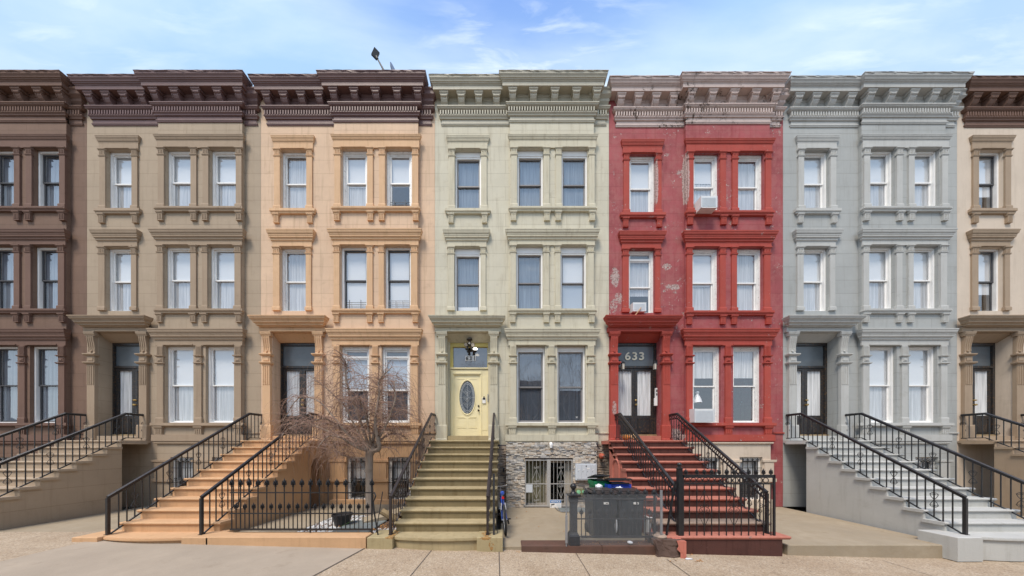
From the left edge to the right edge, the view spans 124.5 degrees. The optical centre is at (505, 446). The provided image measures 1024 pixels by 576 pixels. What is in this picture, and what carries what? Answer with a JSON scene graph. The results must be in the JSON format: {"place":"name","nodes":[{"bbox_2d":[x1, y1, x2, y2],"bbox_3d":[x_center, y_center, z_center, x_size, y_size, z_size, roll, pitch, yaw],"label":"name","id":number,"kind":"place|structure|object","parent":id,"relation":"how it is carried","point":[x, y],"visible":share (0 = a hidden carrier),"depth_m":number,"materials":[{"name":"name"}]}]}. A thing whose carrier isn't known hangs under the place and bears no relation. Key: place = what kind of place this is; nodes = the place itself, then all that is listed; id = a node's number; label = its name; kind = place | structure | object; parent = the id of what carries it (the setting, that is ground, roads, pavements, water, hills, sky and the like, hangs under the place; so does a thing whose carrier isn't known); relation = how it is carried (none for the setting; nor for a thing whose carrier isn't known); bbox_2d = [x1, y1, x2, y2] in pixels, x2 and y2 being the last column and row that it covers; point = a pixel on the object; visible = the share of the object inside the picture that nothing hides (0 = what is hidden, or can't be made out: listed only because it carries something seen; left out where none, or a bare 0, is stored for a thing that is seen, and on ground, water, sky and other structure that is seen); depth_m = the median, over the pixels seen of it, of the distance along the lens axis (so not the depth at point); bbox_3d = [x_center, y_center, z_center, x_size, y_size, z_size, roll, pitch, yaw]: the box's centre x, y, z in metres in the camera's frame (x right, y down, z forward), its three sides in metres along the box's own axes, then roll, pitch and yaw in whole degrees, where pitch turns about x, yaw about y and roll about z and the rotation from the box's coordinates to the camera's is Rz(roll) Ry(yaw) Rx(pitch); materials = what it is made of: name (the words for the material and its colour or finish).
{"place":"outdoors","nodes":[
{"label":"outdoors","id":0,"kind":"place"},
{"bbox_2d":[0,506,155,531],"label":"areaway floor","id":1,"kind":"structure","parent":0,"point":[93,523],"depth_m":6.53,"materials":[{"name":"concrete"}]},
{"bbox_2d":[66,69,261,506],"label":"row house","id":2,"kind":"structure","parent":1,"relation":"on","point":[171,333],"depth_m":8.65,"materials":[{"name":"stone"}]},
{"bbox_2d":[0,436,150,529],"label":"stoop","id":3,"kind":"object","parent":2,"relation":"attached to","point":[87,485],"visible":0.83,"depth_m":7.19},
{"bbox_2d":[0,413,86,459],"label":"iron railing","id":4,"kind":"object","parent":3,"relation":"on","point":[41,422],"visible":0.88,"depth_m":7.79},
{"bbox_2d":[0,412,143,496],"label":"iron railing","id":5,"kind":"object","parent":3,"relation":"on","point":[57,441],"visible":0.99,"depth_m":7.09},
{"bbox_2d":[110,249,130,310],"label":"window","id":6,"kind":"structure","parent":2,"relation":"in","point":[120,290],"depth_m":8.88,"materials":[{"name":"glass"}]},
{"bbox_2d":[111,153,130,207],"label":"window","id":7,"kind":"structure","parent":2,"relation":"in","point":[120,162],"depth_m":8.88,"materials":[{"name":"glass"}]},
{"bbox_2d":[110,343,139,435],"bbox_3d":[-12.425,-1.932,9.020,1.424,3.151,0.160,0,0,0],"label":"door","id":8,"kind":"structure","parent":2,"relation":"in","point":[125,373],"depth_m":9.03,"materials":[{"name":"black paint"}]},
{"bbox_2d":[168,248,189,307],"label":"window","id":9,"kind":"structure","parent":2,"relation":"in","point":[178,258],"depth_m":8.79,"materials":[{"name":"glass"}]},
{"bbox_2d":[169,152,189,205],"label":"window","id":10,"kind":"structure","parent":2,"relation":"in","point":[179,162],"depth_m":8.79,"materials":[{"name":"glass"}]},
{"bbox_2d":[168,347,192,422],"bbox_3d":[-10.421,-1.997,8.740,0.899,2.457,0.139,0,0,0],"label":"window","id":11,"kind":"structure","parent":2,"relation":"in","point":[180,359],"depth_m":8.79,"materials":[{"name":"glass"}]},
{"bbox_2d":[171,457,192,493],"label":"window","id":12,"kind":"structure","parent":2,"relation":"in","point":[190,464],"depth_m":8.71,"materials":[{"name":"glass"}]},
{"bbox_2d":[208,347,233,422],"bbox_3d":[-9.127,-1.997,8.740,0.899,2.457,0.139,0,0,0],"label":"window","id":13,"kind":"structure","parent":2,"relation":"in","point":[220,359],"depth_m":8.79,"materials":[{"name":"glass"}]},
{"bbox_2d":[212,248,233,307],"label":"window","id":14,"kind":"structure","parent":2,"relation":"in","point":[222,258],"depth_m":8.79,"materials":[{"name":"glass"}]},
{"bbox_2d":[213,152,235,205],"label":"window","id":15,"kind":"structure","parent":2,"relation":"in","point":[224,163],"depth_m":8.79,"materials":[{"name":"glass"}]},
{"bbox_2d":[0,540,362,575],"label":"pavement","id":16,"kind":"structure","parent":0,"point":[107,558],"depth_m":4.44,"materials":[{"name":"concrete"}]},
{"bbox_2d":[239,514,330,531],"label":"areaway path","id":17,"kind":"structure","parent":0,"point":[295,521],"depth_m":6.48,"materials":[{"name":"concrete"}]},
{"bbox_2d":[298,503,405,514],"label":"areaway path","id":18,"kind":"structure","parent":0,"point":[384,506],"depth_m":7.94,"materials":[{"name":"concrete"}]},
{"bbox_2d":[304,515,400,531],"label":"yard ground","id":19,"kind":"structure","parent":0,"point":[387,526],"depth_m":6.31,"materials":[{"name":"soil"}]},
{"bbox_2d":[247,69,435,506],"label":"row house","id":20,"kind":"structure","parent":19,"relation":"on","point":[348,212],"depth_m":8.65,"materials":[{"name":"concrete"}]},
{"bbox_2d":[72,436,324,544],"bbox_3d":[-6.960,0.912,7.034,2.579,2.536,3.912,0,0,0],"label":"stoop","id":21,"kind":"object","parent":20,"relation":"attached to","point":[174,518],"visible":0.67,"depth_m":6.36,"materials":[{"name":"stone"}]},
{"bbox_2d":[104,413,261,534],"bbox_3d":[-7.815,0.341,6.972,0.070,2.791,3.434,0,0,0],"label":"iron railing","id":22,"kind":"object","parent":21,"relation":"on","point":[114,493],"visible":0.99,"depth_m":6.26,"materials":[{"name":"metal"}]},
{"bbox_2d":[198,413,319,534],"bbox_3d":[-5.975,0.341,6.972,0.070,2.791,3.434,0,0,0],"label":"iron railing","id":23,"kind":"object","parent":21,"relation":"on","point":[210,490],"visible":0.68,"depth_m":6.02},
{"bbox_2d":[282,249,305,310],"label":"window","id":24,"kind":"structure","parent":20,"relation":"in","point":[293,260],"depth_m":8.89,"materials":[{"name":"glass"}]},
{"bbox_2d":[283,153,305,207],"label":"window","id":25,"kind":"structure","parent":20,"relation":"in","point":[294,170],"depth_m":8.89,"materials":[{"name":"glass"}]},
{"bbox_2d":[280,343,314,435],"bbox_3d":[-6.810,-1.932,9.020,1.424,3.151,0.160,0,0,0],"label":"door","id":26,"kind":"structure","parent":20,"relation":"in","point":[295,358],"depth_m":9.05,"materials":[{"name":"black paint"}]},
{"bbox_2d":[342,248,366,307],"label":"window","id":27,"kind":"structure","parent":20,"relation":"in","point":[354,260],"depth_m":8.79,"materials":[{"name":"glass"}]},
{"bbox_2d":[343,152,366,205],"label":"window","id":28,"kind":"structure","parent":20,"relation":"in","point":[354,163],"depth_m":8.79,"materials":[{"name":"glass"}]},
{"bbox_2d":[342,347,368,422],"bbox_3d":[-4.806,-1.997,8.730,0.899,2.457,0.124,0,0,0],"label":"window","id":29,"kind":"structure","parent":20,"relation":"in","point":[364,360],"depth_m":8.79,"materials":[{"name":"glass"}]},
{"bbox_2d":[347,457,364,498],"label":"window","id":30,"kind":"structure","parent":20,"relation":"in","point":[357,476],"depth_m":8.73,"materials":[{"name":"glass"}]},
{"bbox_2d":[383,347,409,422],"bbox_3d":[-3.512,-1.997,8.730,0.899,2.457,0.124,0,0,0],"label":"window","id":31,"kind":"structure","parent":20,"relation":"in","point":[404,361],"depth_m":8.79,"materials":[{"name":"glass"}]},
{"bbox_2d":[386,248,410,307],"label":"window","id":32,"kind":"structure","parent":20,"relation":"in","point":[398,260],"depth_m":8.79,"materials":[{"name":"glass"}]},
{"bbox_2d":[387,152,411,205],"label":"window","id":33,"kind":"structure","parent":20,"relation":"in","point":[399,164],"depth_m":8.74,"materials":[{"name":"glass"}]},
{"bbox_2d":[388,457,410,498],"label":"window","id":34,"kind":"structure","parent":20,"relation":"in","point":[395,469],"depth_m":8.68,"materials":[{"name":"glass"}]},
{"bbox_2d":[252,344,439,515],"bbox_3d":[-4.447,-0.328,6.953,5.586,4.437,2.306,0,0,0],"label":"weeping tree","id":35,"kind":"object","parent":19,"relation":"on","point":[370,448],"visible":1,"depth_m":7.04,"materials":[{"name":"brown plant"}]},
{"bbox_2d":[332,520,386,531],"bbox_3d":[-3.320,1.825,6.200,0.800,0.050,0.840,0,0,0],"label":"slate paver","id":36,"kind":"object","parent":19,"relation":"on","point":[365,524],"visible":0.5,"depth_m":6.17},
{"bbox_2d":[122,492,805,529],"bbox_3d":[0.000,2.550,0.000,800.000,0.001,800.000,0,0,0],"label":"ground","id":37,"kind":"structure","parent":0,"point":[803,509],"depth_m":11.34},
{"bbox_2d":[0,532,1023,575],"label":"sidewalk","id":38,"kind":"structure","parent":0,"point":[395,561],"depth_m":4.75,"materials":[{"name":"concrete"}]},
{"bbox_2d":[206,532,373,548],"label":"orange kerb","id":39,"kind":"structure","parent":38,"relation":"on","point":[327,539],"depth_m":5.12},
{"bbox_2d":[229,478,373,532],"bbox_3d":[-4.070,1.163,5.380,2.903,1.100,0.103,0,0,0],"label":"iron fence","id":40,"kind":"object","parent":39,"relation":"on","point":[293,483],"visible":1,"depth_m":5.37,"materials":[{"name":"metal"}]},
{"bbox_2d":[521,540,655,554],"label":"stone kerb","id":41,"kind":"structure","parent":38,"relation":"on","point":[593,547],"depth_m":5.15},
{"bbox_2d":[566,483,580,545],"bbox_3d":[1.320,1.298,5.250,0.236,1.178,0.236,0,0,0],"label":"cast iron post","id":42,"kind":"object","parent":41,"relation":"on","point":[574,539],"visible":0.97,"depth_m":5.18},
{"bbox_2d":[577,488,656,540],"bbox_3d":[2.162,1.337,5.270,1.583,1.100,0.103,0,0,0],"label":"iron fence","id":43,"kind":"object","parent":41,"relation":"on","point":[645,492],"visible":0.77,"depth_m":5.26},
{"bbox_2d":[645,531,685,558],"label":"brownstone block","id":44,"kind":"structure","parent":38,"relation":"on","point":[671,547],"depth_m":5.05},
{"bbox_2d":[783,436,1023,561],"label":"stoop","id":45,"kind":"object","parent":38,"relation":"on","point":[837,489],"visible":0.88,"depth_m":6.36,"materials":[{"name":"stone"}]},
{"bbox_2d":[785,413,968,534],"bbox_3d":[9.030,0.341,6.972,0.070,2.791,3.434,0,0,0],"label":"iron railing","id":46,"kind":"object","parent":45,"relation":"on","point":[953,492],"visible":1,"depth_m":6.25,"materials":[{"name":"metal"}]},
{"bbox_2d":[845,412,1023,518],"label":"iron railing","id":47,"kind":"object","parent":45,"relation":"on","point":[990,468],"visible":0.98,"depth_m":6.62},
{"bbox_2d":[958,436,1023,515],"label":"stoop","id":48,"kind":"object","parent":38,"relation":"on","point":[1009,460],"visible":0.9,"depth_m":7.87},
{"bbox_2d":[959,412,1023,451],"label":"iron railing","id":49,"kind":"object","parent":48,"relation":"on","point":[1000,418],"visible":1,"depth_m":8.03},
{"bbox_2d":[0,0,1023,85],"label":"sky","id":50,"kind":"structure","parent":0,"point":[620,37],"materials":[{"name":"blue"}]},
{"bbox_2d":[500,507,644,549],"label":"areaway floor","id":51,"kind":"structure","parent":0,"point":[548,521],"depth_m":6.53,"materials":[{"name":"concrete"}]},
{"bbox_2d":[496,484,512,535],"bbox_3d":[-0.132,1.437,6.445,0.634,1.004,1.725,0,0,0],"label":"bicycle","id":52,"kind":"object","parent":51,"relation":"on","point":[503,515],"visible":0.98,"depth_m":6.11,"materials":[{"name":"metal"}]},
{"bbox_2d":[428,69,611,507],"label":"row house","id":53,"kind":"structure","parent":51,"relation":"on","point":[522,229],"depth_m":8.65,"materials":[{"name":"stone"}]},
{"bbox_2d":[367,436,502,551],"bbox_3d":[-1.345,0.912,7.034,2.579,2.536,3.912,0,0,0],"label":"stoop","id":54,"kind":"object","parent":53,"relation":"attached to","point":[444,509],"visible":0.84,"depth_m":6.06,"materials":[{"name":"stone"}]},
{"bbox_2d":[388,412,435,534],"bbox_3d":[-2.260,0.341,6.972,0.070,2.791,3.434,0,0,0],"label":"iron railing","id":55,"kind":"object","parent":54,"relation":"on","point":[400,477],"visible":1,"depth_m":6.21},
{"bbox_2d":[486,413,494,534],"bbox_3d":[-0.355,0.341,6.972,0.070,2.791,3.434,0,0,0],"label":"iron railing","id":56,"kind":"object","parent":54,"relation":"on","point":[488,491],"visible":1,"depth_m":6.01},
{"bbox_2d":[455,153,480,207],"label":"window","id":57,"kind":"structure","parent":53,"relation":"in","point":[467,173],"depth_m":8.89,"materials":[{"name":"glass"}]},
{"bbox_2d":[455,249,480,310],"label":"window","id":58,"kind":"structure","parent":53,"relation":"in","point":[467,261],"depth_m":8.89,"materials":[{"name":"glass"}]},
{"bbox_2d":[450,343,487,435],"bbox_3d":[-1.212,-1.907,9.128,1.265,3.101,0.365,0,0,0],"label":"door","id":59,"kind":"structure","parent":53,"relation":"in","point":[469,376],"depth_m":9.02,"materials":[{"name":"yellow paint"}]},
{"bbox_2d":[516,248,542,307],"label":"window","id":60,"kind":"structure","parent":53,"relation":"in","point":[529,261],"depth_m":8.80,"materials":[{"name":"glass"}]},
{"bbox_2d":[517,151,542,205],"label":"window","id":61,"kind":"structure","parent":53,"relation":"in","point":[529,163],"depth_m":8.80,"materials":[{"name":"glass"}]},
{"bbox_2d":[517,347,544,422],"bbox_3d":[0.809,-1.997,8.750,0.899,2.457,0.124,0,0,0],"label":"window","id":62,"kind":"structure","parent":53,"relation":"in","point":[531,360],"depth_m":8.81,"materials":[{"name":"glass"}]},
{"bbox_2d":[526,459,570,504],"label":"security gate","id":63,"kind":"structure","parent":53,"relation":"in","point":[530,465],"depth_m":8.87,"materials":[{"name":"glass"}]},
{"bbox_2d":[557,347,584,422],"bbox_3d":[2.103,-1.997,8.750,0.899,2.457,0.124,0,0,0],"label":"window","id":64,"kind":"structure","parent":53,"relation":"in","point":[570,360],"depth_m":8.81,"materials":[{"name":"glass"}]},
{"bbox_2d":[561,248,585,307],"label":"window","id":65,"kind":"structure","parent":53,"relation":"in","point":[573,260],"depth_m":8.79,"materials":[{"name":"glass"}]},
{"bbox_2d":[562,151,586,205],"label":"window","id":66,"kind":"structure","parent":53,"relation":"in","point":[574,163],"depth_m":8.80,"materials":[{"name":"glass"}]},
{"bbox_2d":[575,463,596,479],"bbox_3d":[2.522,0.778,8.489,0.666,0.522,0.162,0,0,0],"label":"electrical box","id":67,"kind":"object","parent":53,"relation":"attached to","point":[583,471],"visible":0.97,"depth_m":8.41,"materials":[{"name":"grey metal"}]},
{"bbox_2d":[583,487,617,535],"bbox_3d":[2.078,1.427,5.907,0.590,1.016,0.699,0,0,0],"label":"wheeled bin","id":68,"kind":"object","parent":51,"relation":"on","point":[598,502],"visible":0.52,"depth_m":5.65,"materials":[{"name":"grey plastic"}]},
{"bbox_2d":[565,490,662,546],"bbox_3d":[2.079,1.380,5.160,1.884,1.100,0.046,0,0,-1],"label":"wire panel","id":69,"kind":"object","parent":51,"relation":"on","point":[618,519],"visible":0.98,"depth_m":5.16,"materials":[{"name":"metal"}]},
{"bbox_2d":[602,478,631,487],"bbox_3d":[2.681,1.339,6.588,0.570,1.192,0.599,0,0,0],"label":"wheeled bin","id":70,"kind":"object","parent":51,"relation":"on","point":[618,484],"visible":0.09,"depth_m":6.33,"materials":[{"name":"blue plastic"}]},
{"bbox_2d":[610,488,644,535],"bbox_3d":[2.632,1.432,5.907,0.590,1.006,0.699,0,0,0],"label":"wheeled bin","id":71,"kind":"object","parent":51,"relation":"on","point":[624,490],"visible":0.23,"depth_m":5.64,"materials":[{"name":"grey plastic"}]},
{"bbox_2d":[753,507,941,557],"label":"areaway floor","id":72,"kind":"structure","parent":0,"point":[810,534],"depth_m":5.62,"materials":[{"name":"concrete"}]},
{"bbox_2d":[603,71,791,507],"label":"row house","id":73,"kind":"structure","parent":72,"relation":"on","point":[708,323],"depth_m":8.65,"materials":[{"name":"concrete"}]},
{"bbox_2d":[618,343,656,435],"bbox_3d":[4.330,-1.932,9.020,1.424,3.151,0.160,0,0,0],"label":"door","id":74,"kind":"structure","parent":73,"relation":"in","point":[637,383],"depth_m":9.05,"materials":[{"name":"black paint"}]},
{"bbox_2d":[629,251,652,312],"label":"window","id":75,"kind":"structure","parent":73,"relation":"in","point":[640,270],"depth_m":8.89,"materials":[{"name":"glass"}]},
{"bbox_2d":[629,157,653,211],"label":"window","id":76,"kind":"structure","parent":73,"relation":"in","point":[641,169],"depth_m":8.88,"materials":[{"name":"glass"}]},
{"bbox_2d":[601,436,790,555],"bbox_3d":[4.250,0.912,7.095,2.540,2.536,3.790,0,0,0],"label":"stoop","id":77,"kind":"object","parent":73,"relation":"attached to","point":[669,455],"visible":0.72,"depth_m":6.06,"materials":[{"name":"stone"}]},
{"bbox_2d":[614,412,675,521],"bbox_3d":[3.500,0.335,7.013,0.070,2.779,3.295,0,0,0],"label":"iron railing","id":78,"kind":"object","parent":77,"relation":"on","point":[625,422],"visible":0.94,"depth_m":6.72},
{"bbox_2d":[676,462,682,535],"bbox_3d":[3.411,1.030,5.290,0.116,1.449,0.116,0,0,0],"label":"gate post","id":79,"kind":"object","parent":77,"relation":"on","point":[679,500],"visible":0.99,"depth_m":5.25,"materials":[{"name":"black metal"}]},
{"bbox_2d":[683,468,775,535],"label":"iron fence","id":80,"kind":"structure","parent":79,"relation":"attached to","point":[772,513],"depth_m":5.26,"materials":[{"name":"metal"}]},
{"bbox_2d":[669,412,768,532],"bbox_3d":[5.240,0.335,7.013,0.070,2.779,3.295,0,0,0],"label":"iron railing","id":81,"kind":"object","parent":77,"relation":"on","point":[729,459],"visible":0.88,"depth_m":6.52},
{"bbox_2d":[689,409,714,422],"bbox_3d":[6.147,-0.984,8.535,0.620,0.450,0.430,0,0,0],"label":"air conditioner","id":82,"kind":"object","parent":73,"relation":"attached to","point":[701,415],"visible":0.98,"depth_m":8.33,"materials":[{"name":"white plastic"}]},
{"bbox_2d":[693,250,716,309],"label":"window","id":83,"kind":"structure","parent":73,"relation":"in","point":[704,261],"depth_m":8.79,"materials":[{"name":"glass"}]},
{"bbox_2d":[694,196,716,213],"bbox_3d":[6.271,-7.567,8.520,0.500,0.390,0.460,0,0,0],"label":"air conditioner","id":84,"kind":"object","parent":73,"relation":"attached to","point":[705,204],"visible":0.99,"depth_m":8.30,"materials":[{"name":"white plastic"}]},
{"bbox_2d":[694,156,716,209],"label":"window","id":85,"kind":"structure","parent":73,"relation":"in","point":[705,167],"depth_m":8.79,"materials":[{"name":"glass"}]},
{"bbox_2d":[693,347,718,422],"bbox_3d":[6.424,-1.997,8.740,0.899,2.457,0.139,0,0,0],"label":"window","id":86,"kind":"structure","parent":73,"relation":"in","point":[706,359],"depth_m":8.76,"materials":[{"name":"glass"}]},
{"bbox_2d":[733,347,758,422],"bbox_3d":[7.718,-1.997,8.740,0.899,2.457,0.139,0,0,0],"label":"window","id":87,"kind":"structure","parent":73,"relation":"in","point":[745,359],"depth_m":8.74,"materials":[{"name":"glass"}]},
{"bbox_2d":[737,250,759,309],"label":"window","id":88,"kind":"structure","parent":73,"relation":"in","point":[748,261],"depth_m":8.80,"materials":[{"name":"glass"}]},
{"bbox_2d":[738,156,760,209],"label":"window","id":89,"kind":"structure","parent":73,"relation":"in","point":[749,174],"depth_m":8.80,"materials":[{"name":"glass"}]},
{"bbox_2d":[740,457,759,498],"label":"window","id":90,"kind":"structure","parent":73,"relation":"in","point":[751,463],"depth_m":8.68,"materials":[{"name":"glass"}]},
{"bbox_2d":[957,75,1023,506],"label":"row house","id":91,"kind":"structure","parent":0,"point":[990,249],"depth_m":8.69,"materials":[{"name":"stone"}]},
{"bbox_2d":[971,343,997,435],"bbox_3d":[15.650,-1.932,9.020,1.424,3.151,0.160,0,0,0],"label":"door","id":92,"kind":"structure","parent":91,"relation":"in","point":[984,370],"depth_m":9.03,"materials":[{"name":"black paint"}]},
{"bbox_2d":[979,249,997,310],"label":"window","id":93,"kind":"structure","parent":91,"relation":"in","point":[986,287],"depth_m":8.85,"materials":[{"name":"glass"}]},
{"bbox_2d":[979,153,998,207],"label":"window","id":94,"kind":"structure","parent":91,"relation":"in","point":[988,162],"depth_m":8.85,"materials":[{"name":"glass"}]},
{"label":"areaway floor","id":95,"kind":"structure","parent":0,"visible":0},
{"bbox_2d":[0,70,86,467],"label":"row house","id":96,"kind":"structure","parent":95,"relation":"on","point":[43,218],"depth_m":8.60,"materials":[{"name":"stone"}]},
{"bbox_2d":[0,248,12,307],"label":"window","id":97,"kind":"structure","parent":96,"relation":"in","point":[6,284],"depth_m":8.80,"materials":[{"name":"glass"}]},
{"bbox_2d":[0,152,13,205],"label":"window","id":98,"kind":"structure","parent":96,"relation":"in","point":[7,186],"depth_m":8.80,"materials":[{"name":"glass"}]},
{"bbox_2d":[0,347,17,422],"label":"window","id":99,"kind":"structure","parent":96,"relation":"in","point":[9,389],"depth_m":8.80,"materials":[{"name":"glass"}]},
{"bbox_2d":[34,347,57,422],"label":"window","id":100,"kind":"structure","parent":96,"relation":"in","point":[46,394],"depth_m":8.80,"materials":[{"name":"glass"}]},
{"bbox_2d":[37,248,57,307],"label":"window","id":101,"kind":"structure","parent":96,"relation":"in","point":[47,290],"depth_m":8.80,"materials":[{"name":"glass"}]},
{"bbox_2d":[38,152,58,205],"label":"window","id":102,"kind":"structure","parent":96,"relation":"in","point":[48,192],"depth_m":8.80,"materials":[{"name":"glass"}]},
{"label":"areaway floor","id":103,"kind":"structure","parent":0,"visible":0},
{"bbox_2d":[782,71,974,506],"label":"row house","id":104,"kind":"structure","parent":103,"relation":"on","point":[869,318],"depth_m":8.65,"materials":[{"name":"stone"}]},
{"bbox_2d":[796,343,828,435],"bbox_3d":[10.035,-1.932,9.020,1.424,3.151,0.160,0,0,0],"label":"door","id":105,"kind":"structure","parent":104,"relation":"in","point":[812,369],"depth_m":9.05,"materials":[{"name":"black paint"}]},
{"bbox_2d":[804,153,825,207],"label":"window","id":106,"kind":"structure","parent":104,"relation":"in","point":[814,163],"depth_m":8.88,"materials":[{"name":"glass"}]},
{"bbox_2d":[804,249,825,310],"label":"window","id":107,"kind":"structure","parent":104,"relation":"in","point":[814,259],"depth_m":8.88,"materials":[{"name":"glass"}]},
{"bbox_2d":[869,248,890,307],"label":"window","id":108,"kind":"structure","parent":104,"relation":"in","point":[879,288],"depth_m":8.79,"materials":[{"name":"glass"}]},
{"bbox_2d":[870,152,890,205],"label":"window","id":109,"kind":"structure","parent":104,"relation":"in","point":[880,162],"depth_m":8.79,"materials":[{"name":"glass"}]},
{"bbox_2d":[870,347,892,422],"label":"window","id":110,"kind":"structure","parent":104,"relation":"in","point":[881,394],"depth_m":8.79,"materials":[{"name":"glass"}]},
{"bbox_2d":[909,347,932,422],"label":"window","id":111,"kind":"structure","parent":104,"relation":"in","point":[920,394],"depth_m":8.79,"materials":[{"name":"glass"}]},
{"bbox_2d":[914,248,933,307],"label":"window","id":112,"kind":"structure","parent":104,"relation":"in","point":[923,288],"depth_m":8.79,"materials":[{"name":"glass"}]},
{"bbox_2d":[915,152,934,205],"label":"window","id":113,"kind":"structure","parent":104,"relation":"in","point":[924,190],"depth_m":8.79,"materials":[{"name":"glass"}]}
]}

